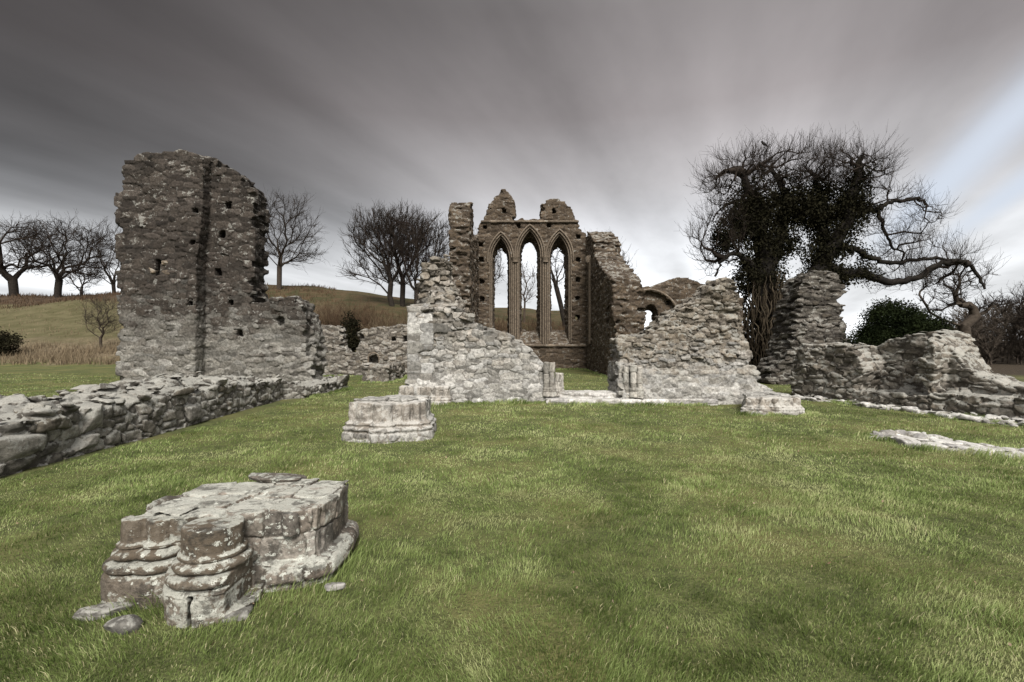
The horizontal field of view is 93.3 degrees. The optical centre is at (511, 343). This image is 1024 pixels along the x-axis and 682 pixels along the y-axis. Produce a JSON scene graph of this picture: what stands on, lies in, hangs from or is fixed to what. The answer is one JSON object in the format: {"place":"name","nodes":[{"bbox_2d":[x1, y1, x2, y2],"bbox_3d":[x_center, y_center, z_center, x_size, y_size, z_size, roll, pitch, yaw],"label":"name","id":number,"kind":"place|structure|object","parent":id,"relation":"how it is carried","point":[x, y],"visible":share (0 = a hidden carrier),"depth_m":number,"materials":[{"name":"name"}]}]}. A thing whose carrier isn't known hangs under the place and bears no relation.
{"place":"outdoors","nodes":[
{"label":"outdoors","id":0,"kind":"place"},
{"bbox_2d":[0,284,1023,681],"bbox_3d":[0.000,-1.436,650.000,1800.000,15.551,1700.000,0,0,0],"label":"ground","id":1,"kind":"structure","parent":0,"point":[54,316],"depth_m":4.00,"materials":[{"name":"green plant"}]},
{"bbox_2d":[0,326,28,355],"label":"dark bush","id":2,"kind":"object","parent":1,"relation":"on","point":[6,343],"visible":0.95,"depth_m":37.90,"materials":[{"name":"green plant"}]},
{"bbox_2d":[0,210,80,295],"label":"bare tree","id":3,"kind":"object","parent":1,"relation":"on","point":[13,286],"visible":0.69,"depth_m":71.50,"materials":[{"name":"brown plant"}]},
{"bbox_2d":[3,211,117,297],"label":"bare tree","id":4,"kind":"object","parent":1,"relation":"on","point":[58,284],"visible":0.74,"depth_m":71.76,"materials":[{"name":"brown plant"}]},
{"bbox_2d":[0,340,120,364],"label":"reeds","id":5,"kind":"object","parent":1,"relation":"on","point":[45,357],"visible":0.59,"depth_m":36.85,"materials":[{"name":"brown plant"}]},
{"bbox_2d":[0,299,121,347],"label":"tussocks","id":6,"kind":"object","parent":1,"relation":"on","point":[61,323],"visible":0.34,"depth_m":49.69,"materials":[{"name":"brown plant"}]},
{"bbox_2d":[58,250,111,296],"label":"bare tree","id":7,"kind":"object","parent":1,"relation":"on","point":[81,289],"visible":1,"depth_m":70.89,"materials":[{"name":"brown plant"}]},
{"bbox_2d":[75,291,120,349],"bbox_3d":[-34.025,-1.814,39.869,3.895,5.503,3.479,0,0,-23],"label":"bare shrub","id":8,"kind":"object","parent":1,"relation":"on","point":[98,319],"visible":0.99,"depth_m":39.90,"materials":[{"name":"brown plant"}]},
{"bbox_2d":[83,216,120,292],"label":"bare tree","id":9,"kind":"object","parent":1,"relation":"on","point":[113,282],"visible":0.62,"depth_m":72.96,"materials":[{"name":"brown plant"}]},
{"bbox_2d":[0,283,337,308],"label":"bracken","id":10,"kind":"object","parent":1,"relation":"on","point":[87,295],"visible":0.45,"depth_m":68.05,"materials":[{"name":"brown plant"}]},
{"bbox_2d":[0,371,349,477],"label":"nave wall","id":11,"kind":"structure","parent":1,"relation":"on","point":[39,430],"depth_m":8.03,"materials":[{"name":"grey stone"}]},
{"bbox_2d":[114,149,269,380],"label":"ruined tower","id":12,"kind":"structure","parent":1,"relation":"on","point":[192,255],"depth_m":17.88,"materials":[{"name":"grey stone"}]},
{"bbox_2d":[72,473,358,627],"bbox_3d":[-1.881,1.377,3.402,1.401,0.646,1.372,0,0,0],"label":"pier base","id":13,"kind":"object","parent":1,"relation":"on","point":[202,554],"visible":0.93,"depth_m":3.07,"materials":[{"name":"weathered grey-brown stone"},{"name":"pale lichen"}]},
{"bbox_2d":[244,296,328,381],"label":"spur wall","id":14,"kind":"structure","parent":1,"relation":"on","point":[286,337],"depth_m":18.36,"materials":[{"name":"grey stone"}]},
{"bbox_2d":[265,189,329,288],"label":"bare tree","id":15,"kind":"object","parent":1,"relation":"on","point":[280,257],"visible":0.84,"depth_m":69.71,"materials":[{"name":"brown plant"}]},
{"bbox_2d":[313,293,351,323],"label":"scrub bush","id":16,"kind":"object","parent":1,"relation":"on","point":[330,309],"visible":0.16,"depth_m":49.47,"materials":[{"name":"brown plant"}]},
{"bbox_2d":[325,582,345,590],"bbox_3d":[-1.149,1.570,3.140,0.131,0.042,0.075,6,0,-28],"label":"fallen stone","id":17,"kind":"object","parent":1,"relation":"on","point":[328,586],"visible":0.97,"depth_m":3.12,"materials":[{"name":"grey stone"}]},
{"bbox_2d":[313,287,385,327],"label":"scrub bush","id":18,"kind":"object","parent":1,"relation":"on","point":[324,319],"visible":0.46,"depth_m":47.31,"materials":[{"name":"brown plant"}]},
{"bbox_2d":[321,324,406,375],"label":"cloister wall","id":19,"kind":"structure","parent":1,"relation":"on","point":[381,344],"depth_m":24.01,"materials":[{"name":"grey stone"}]},
{"bbox_2d":[340,309,363,351],"bbox_3d":[-9.662,-0.154,28.998,1.984,3.924,1.767,0,0,0],"label":"ivy bush","id":20,"kind":"object","parent":19,"relation":"attached to","point":[353,341],"visible":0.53,"depth_m":28.76,"materials":[{"name":"green plant"}]},
{"bbox_2d":[327,303,404,336],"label":"scrub bush","id":21,"kind":"object","parent":1,"relation":"on","point":[370,321],"visible":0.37,"depth_m":45.60,"materials":[{"name":"brown plant"}]},
{"bbox_2d":[337,199,416,306],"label":"bare tree","id":22,"kind":"object","parent":1,"relation":"on","point":[387,267],"visible":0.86,"depth_m":61.27,"materials":[{"name":"brown plant"}]},
{"bbox_2d":[358,307,405,327],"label":"scrub bush","id":23,"kind":"object","parent":1,"relation":"on","point":[385,324],"visible":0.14,"depth_m":44.43,"materials":[{"name":"brown plant"}]},
{"bbox_2d":[361,361,404,381],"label":"pier","id":24,"kind":"structure","parent":1,"relation":"on","point":[382,371],"depth_m":20.08,"materials":[{"name":"grey stone"}]},
{"bbox_2d":[341,394,436,443],"bbox_3d":[-2.110,1.320,8.540,1.560,0.760,1.568,0,0,0],"label":"pier base","id":25,"kind":"object","parent":1,"relation":"on","point":[389,418],"visible":0.98,"depth_m":8.03,"materials":[{"name":"stone"}]},
{"bbox_2d":[376,308,406,326],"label":"scrub bush","id":26,"kind":"object","parent":1,"relation":"on","point":[403,319],"visible":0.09,"depth_m":43.58,"materials":[{"name":"brown plant"}]},
{"bbox_2d":[361,198,439,306],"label":"bare tree","id":27,"kind":"object","parent":1,"relation":"on","point":[402,287],"visible":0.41,"depth_m":62.06,"materials":[{"name":"brown plant"}]},
{"bbox_2d":[388,203,449,303],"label":"bare tree","id":28,"kind":"object","parent":1,"relation":"on","point":[415,241],"visible":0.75,"depth_m":60.15,"materials":[{"name":"brown plant"}]},
{"bbox_2d":[315,303,562,330],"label":"scrub","id":29,"kind":"object","parent":1,"relation":"on","point":[406,310],"visible":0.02,"depth_m":57.03,"materials":[{"name":"brown plant"}]},
{"bbox_2d":[448,202,479,323],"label":"choir pillar","id":30,"kind":"structure","parent":1,"relation":"on","point":[463,244],"depth_m":24.00,"materials":[{"name":"stone"}]},
{"bbox_2d":[398,254,564,404],"bbox_3d":[-0.831,-0.432,13.661,4.587,4.465,2.028,0,0,0],"label":"crossing stub","id":31,"kind":"object","parent":1,"relation":"on","point":[456,352],"visible":0.94,"depth_m":13.19,"materials":[{"name":"stone"}]},
{"bbox_2d":[473,228,506,293],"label":"bare tree","id":32,"kind":"object","parent":1,"relation":"on","point":[499,274],"visible":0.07,"depth_m":60.03,"materials":[{"name":"brown plant"}]},
{"bbox_2d":[495,311,507,330],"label":"scrub bush","id":33,"kind":"object","parent":1,"relation":"on","point":[498,327],"visible":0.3,"depth_m":51.51,"materials":[{"name":"brown plant"}]},
{"bbox_2d":[15,450,1011,645],"bbox_3d":[0.536,1.573,6.795,12.913,0.087,8.650,0,0,1],"label":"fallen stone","id":34,"kind":"object","parent":1,"relation":"on","point":[129,623],"depth_m":2.68,"materials":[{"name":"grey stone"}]},
{"bbox_2d":[521,256,536,321],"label":"bare tree","id":35,"kind":"object","parent":1,"relation":"on","point":[526,288],"visible":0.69,"depth_m":57.91,"materials":[{"name":"brown plant"}]},
{"bbox_2d":[475,189,587,368],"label":"gable wall","id":36,"kind":"structure","parent":1,"relation":"on","point":[556,225],"depth_m":30.01,"materials":[{"name":"brown stone"}]},
{"bbox_2d":[522,317,552,330],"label":"scrub bush","id":37,"kind":"object","parent":1,"relation":"on","point":[533,325],"visible":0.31,"depth_m":51.46,"materials":[{"name":"brown plant"}]},
{"bbox_2d":[535,249,564,329],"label":"bare tree","id":38,"kind":"object","parent":1,"relation":"on","point":[558,294],"visible":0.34,"depth_m":51.78,"materials":[{"name":"brown plant"}]},
{"bbox_2d":[551,321,564,329],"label":"scrub bush","id":39,"kind":"object","parent":1,"relation":"on","point":[553,326],"visible":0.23,"depth_m":49.85,"materials":[{"name":"brown plant"}]},
{"bbox_2d":[561,231,636,267],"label":"bare tree","id":40,"kind":"object","parent":1,"relation":"on","point":[623,254],"visible":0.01,"depth_m":49.25,"materials":[{"name":"brown plant"}]},
{"bbox_2d":[585,231,646,374],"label":"choir wall","id":41,"kind":"structure","parent":1,"relation":"on","point":[615,292],"depth_m":24.56,"materials":[{"name":"stone"}]},
{"bbox_2d":[545,390,717,405],"bbox_3d":[3.147,1.522,13.156,4.532,0.456,1.145,0,0,0],"label":"threshold","id":42,"kind":"object","parent":1,"relation":"on","point":[584,396],"visible":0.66,"depth_m":12.64,"materials":[{"name":"white stone"}]},
{"bbox_2d":[607,277,772,404],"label":"crossing block","id":43,"kind":"structure","parent":1,"relation":"on","point":[696,345],"depth_m":13.05,"materials":[{"name":"stone"}]},
{"bbox_2d":[642,277,743,329],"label":"transept wall","id":44,"kind":"structure","parent":1,"relation":"on","point":[659,298],"depth_m":22.62,"materials":[{"name":"stone"}]},
{"bbox_2d":[740,391,804,415],"bbox_3d":[5.962,1.440,11.609,1.489,0.520,1.791,0,0,0],"label":"pier base","id":45,"kind":"object","parent":1,"relation":"on","point":[765,402],"visible":0.91,"depth_m":10.91,"materials":[{"name":"stone"}]},
{"bbox_2d":[757,270,848,384],"bbox_3d":[11.988,-0.594,19.788,3.964,4.788,1.943,0,0,0],"label":"wall pinnacle","id":46,"kind":"object","parent":1,"relation":"on","point":[809,307],"depth_m":19.10,"materials":[{"name":"stone"}]},
{"bbox_2d":[674,120,1009,366],"bbox_3d":[16.556,-4.229,24.427,16.239,13.640,5.150,0,0,0],"label":"ivy tree","id":47,"kind":"object","parent":1,"relation":"on","point":[757,219],"visible":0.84,"depth_m":24.00,"materials":[{"name":"black plant"}]},
{"bbox_2d":[840,293,959,345],"bbox_3d":[13.959,0.021,17.456,4.231,3.614,2.623,0,0,0],"label":"evergreen bush","id":48,"kind":"object","parent":1,"relation":"on","point":[902,320],"visible":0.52,"depth_m":17.04,"materials":[{"name":"green plant"}]},
{"bbox_2d":[788,329,1023,426],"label":"aisle wall","id":49,"kind":"structure","parent":1,"relation":"on","point":[945,372],"depth_m":11.74,"materials":[{"name":"stone"}]},
{"bbox_2d":[870,430,1023,457],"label":"stone footing","id":50,"kind":"object","parent":1,"relation":"on","point":[904,437],"visible":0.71,"depth_m":7.69,"materials":[{"name":"grey stone"}]},
{"bbox_2d":[916,264,1018,336],"bbox_3d":[27.957,-1.618,30.011,5.914,7.486,2.296,0,0,0],"label":"gnarled tree","id":51,"kind":"object","parent":1,"relation":"on","point":[970,320],"visible":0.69,"depth_m":29.88,"materials":[{"name":"brown plant"}]},
{"bbox_2d":[942,295,1023,364],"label":"leafless wood","id":52,"kind":"object","parent":1,"relation":"on","point":[1002,330],"visible":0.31,"depth_m":37.82,"materials":[{"name":"brown plant"}]},
{"bbox_2d":[1003,280,1023,325],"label":"bare tree","id":53,"kind":"object","parent":1,"relation":"on","point":[1019,305],"visible":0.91,"depth_m":36.19,"materials":[{"name":"brown plant"}]},
{"bbox_2d":[0,0,1023,341],"label":"sky","id":54,"kind":"structure","parent":0,"point":[601,108],"materials":[{"name":"grey"}]}
]}

